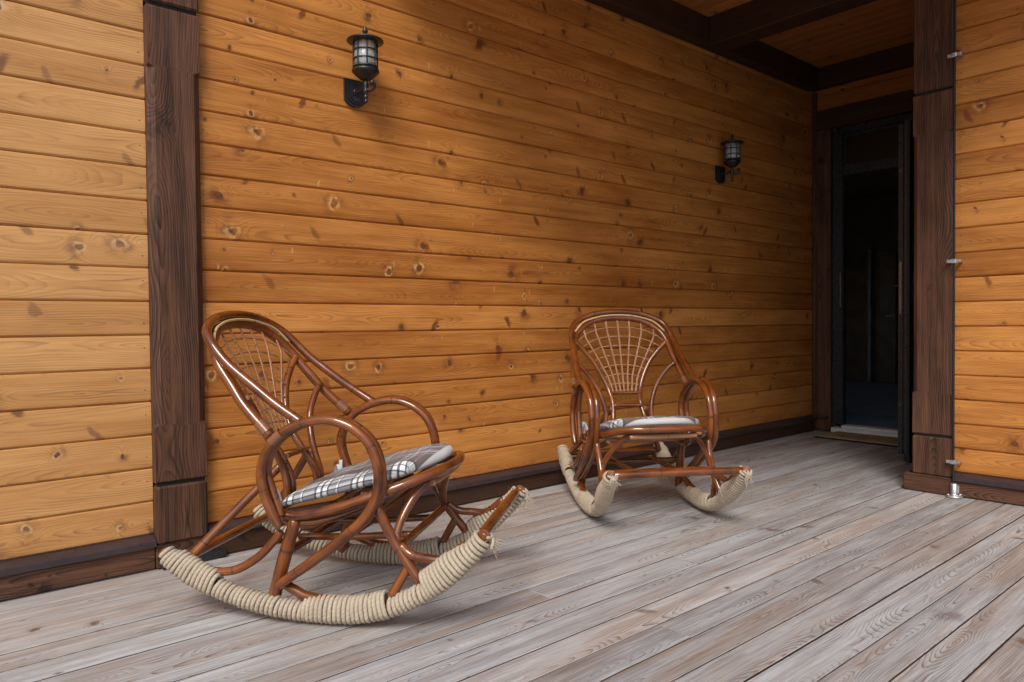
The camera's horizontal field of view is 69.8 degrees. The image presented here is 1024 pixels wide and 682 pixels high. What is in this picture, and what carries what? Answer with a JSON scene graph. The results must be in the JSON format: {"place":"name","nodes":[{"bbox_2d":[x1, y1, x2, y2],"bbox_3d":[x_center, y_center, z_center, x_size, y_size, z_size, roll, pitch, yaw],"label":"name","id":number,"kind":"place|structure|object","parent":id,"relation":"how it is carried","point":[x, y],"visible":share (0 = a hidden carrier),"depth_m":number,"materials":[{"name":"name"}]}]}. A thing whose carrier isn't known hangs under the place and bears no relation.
{"place":"outdoors","nodes":[
{"label":"outdoors","id":0,"kind":"place"},
{"bbox_2d":[844,412,897,428],"bbox_3d":[3.414,0.763,6.885,1.090,0.014,1.400,-2,2,-41],"label":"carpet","id":1,"kind":"object","parent":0,"point":[875,420],"visible":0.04,"depth_m":6.97,"materials":[{"name":"grey carpet"}]},
{"bbox_2d":[846,381,897,415],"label":"hall floor","id":2,"kind":"structure","parent":0,"point":[877,398],"depth_m":9.10,"materials":[{"name":"tile"}]},
{"bbox_2d":[845,169,897,381],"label":"hall wall","id":3,"kind":"structure","parent":2,"relation":"on","point":[871,210],"depth_m":11.56,"materials":[{"name":"black paint"}]},
{"bbox_2d":[868,249,897,382],"bbox_3d":[5.722,-0.395,11.345,0.124,2.080,0.430,-2,2,-41],"label":"interior door","id":4,"kind":"structure","parent":3,"relation":"attached to","point":[888,320],"depth_m":11.31,"materials":[{"name":"paint"}]},
{"bbox_2d":[879,250,897,382],"bbox_3d":[5.788,-0.369,11.289,0.098,2.030,0.260,-2,2,-41],"label":"door leaf","id":5,"kind":"structure","parent":4,"relation":"in","point":[888,260],"depth_m":11.28,"materials":[{"name":"paint"}]},
{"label":"deck underside","id":6,"kind":"structure","parent":0,"visible":0},
{"bbox_2d":[0,0,816,600],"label":"siding wall","id":7,"kind":"structure","parent":6,"relation":"on","point":[462,218],"depth_m":3.72,"materials":[{"name":"brown wood"}]},
{"bbox_2d":[343,26,383,107],"bbox_3d":[-0.700,-1.305,3.475,0.174,0.360,0.200,-2,2,-41],"label":"wall lantern","id":8,"kind":"object","parent":7,"relation":"attached to","point":[365,46],"depth_m":3.44,"materials":[{"name":"black paint"}]},
{"bbox_2d":[715,134,743,183],"bbox_3d":[1.641,-1.374,5.508,0.174,0.360,0.200,-2,2,-41],"label":"wall lantern","id":9,"kind":"object","parent":7,"relation":"attached to","point":[732,153],"depth_m":5.47,"materials":[{"name":"black paint"}]},
{"bbox_2d":[0,430,1023,681],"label":"deck","id":10,"kind":"structure","parent":6,"relation":"on","point":[806,556],"depth_m":2.57,"materials":[{"name":"grey wood"}]},
{"bbox_2d":[142,0,207,568],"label":"timber post","id":11,"kind":"object","parent":10,"relation":"on","point":[171,65],"visible":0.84,"depth_m":2.99,"materials":[{"name":"brown wood"}]},
{"bbox_2d":[161,548,225,569],"bbox_3d":[-1.312,0.894,3.038,0.255,0.046,0.031,-2,2,-41],"label":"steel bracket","id":12,"kind":"object","parent":10,"relation":"on","point":[214,554],"visible":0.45,"depth_m":3.08,"materials":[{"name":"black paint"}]},
{"bbox_2d":[157,310,535,624],"bbox_3d":[-0.551,0.398,2.677,1.215,1.031,0.709,0,1,11],"label":"rocking chair","id":13,"kind":"object","parent":10,"relation":"on","point":[452,561],"visible":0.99,"depth_m":2.44,"materials":[{"name":"wicker"}]},
{"bbox_2d":[277,443,453,505],"bbox_3d":[-0.495,0.471,2.667,0.563,0.180,0.574,0,1,11],"label":"seat cushion","id":14,"kind":"object","parent":13,"relation":"on","point":[341,479],"visible":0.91,"depth_m":2.47,"materials":[{"name":"fabric"}]},
{"bbox_2d":[557,309,753,516],"bbox_3d":[0.680,0.360,3.827,0.709,1.031,1.215,-1,4,-8],"label":"rocking chair","id":15,"kind":"object","parent":10,"relation":"on","point":[594,440],"visible":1,"depth_m":3.91,"materials":[{"name":"wicker"}]},
{"bbox_2d":[582,416,699,433],"bbox_3d":[0.688,0.436,3.776,0.574,0.157,0.570,-1,1,-8],"label":"seat cushion","id":16,"kind":"object","parent":15,"relation":"on","point":[649,421],"visible":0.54,"depth_m":3.53,"materials":[{"name":"fabric"}]},
{"bbox_2d":[814,431,897,446],"bbox_3d":[2.928,0.800,6.000,0.395,0.020,0.760,-2,2,-39],"label":"doormat","id":17,"kind":"object","parent":10,"relation":"on","point":[867,438],"visible":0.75,"depth_m":6.00,"materials":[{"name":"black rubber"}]},
{"bbox_2d":[831,112,913,461],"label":"door frame","id":18,"kind":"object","parent":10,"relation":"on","point":[879,145],"depth_m":6.12,"materials":[{"name":"paint"}]},
{"bbox_2d":[892,119,913,461],"bbox_3d":[3.053,-0.348,5.340,1.020,2.323,0.204,-2,2,-41],"label":"door leaf","id":19,"kind":"structure","parent":18,"relation":"in","point":[905,285],"depth_m":5.01,"materials":[{"name":"paint"}]},
{"bbox_2d":[904,0,953,494],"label":"timber post","id":20,"kind":"object","parent":10,"relation":"on","point":[930,471],"visible":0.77,"depth_m":4.12,"materials":[{"name":"brown wood"}]},
{"bbox_2d":[945,0,963,498],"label":"down conductor","id":21,"kind":"object","parent":20,"relation":"attached to","point":[954,489],"visible":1,"depth_m":4.02,"materials":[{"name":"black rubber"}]},
{"bbox_2d":[955,0,1023,505],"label":"siding wall","id":22,"kind":"structure","parent":10,"relation":"on","point":[989,324],"depth_m":3.93,"materials":[{"name":"brown wood"}]},
{"bbox_2d":[812,67,914,431],"bbox_3d":[2.860,-0.947,6.446,0.225,3.700,6.400,-2,2,-41],"label":"door wall","id":23,"kind":"structure","parent":6,"relation":"on","point":[835,108],"depth_m":6.46,"materials":[{"name":"orange wood"}]},
{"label":"roof deck","id":24,"kind":"structure","parent":0,"visible":0},
{"bbox_2d":[672,0,913,67],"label":"ceiling","id":25,"kind":"structure","parent":24,"relation":"attached to","point":[873,27],"depth_m":5.62,"materials":[{"name":"brown wood"}]},
{"bbox_2d":[585,0,818,91],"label":"ceiling beam","id":26,"kind":"structure","parent":25,"relation":"attached to","point":[678,21],"depth_m":5.29,"materials":[{"name":"brown wood"}]},
{"bbox_2d":[710,0,877,50],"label":"ceiling beam","id":27,"kind":"structure","parent":25,"relation":"attached to","point":[749,22],"depth_m":5.01,"materials":[{"name":"brown wood"}]},
{"bbox_2d":[813,42,912,91],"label":"ceiling beam","id":28,"kind":"structure","parent":25,"relation":"attached to","point":[893,59],"depth_m":6.10,"materials":[{"name":"brown wood"}]}
]}

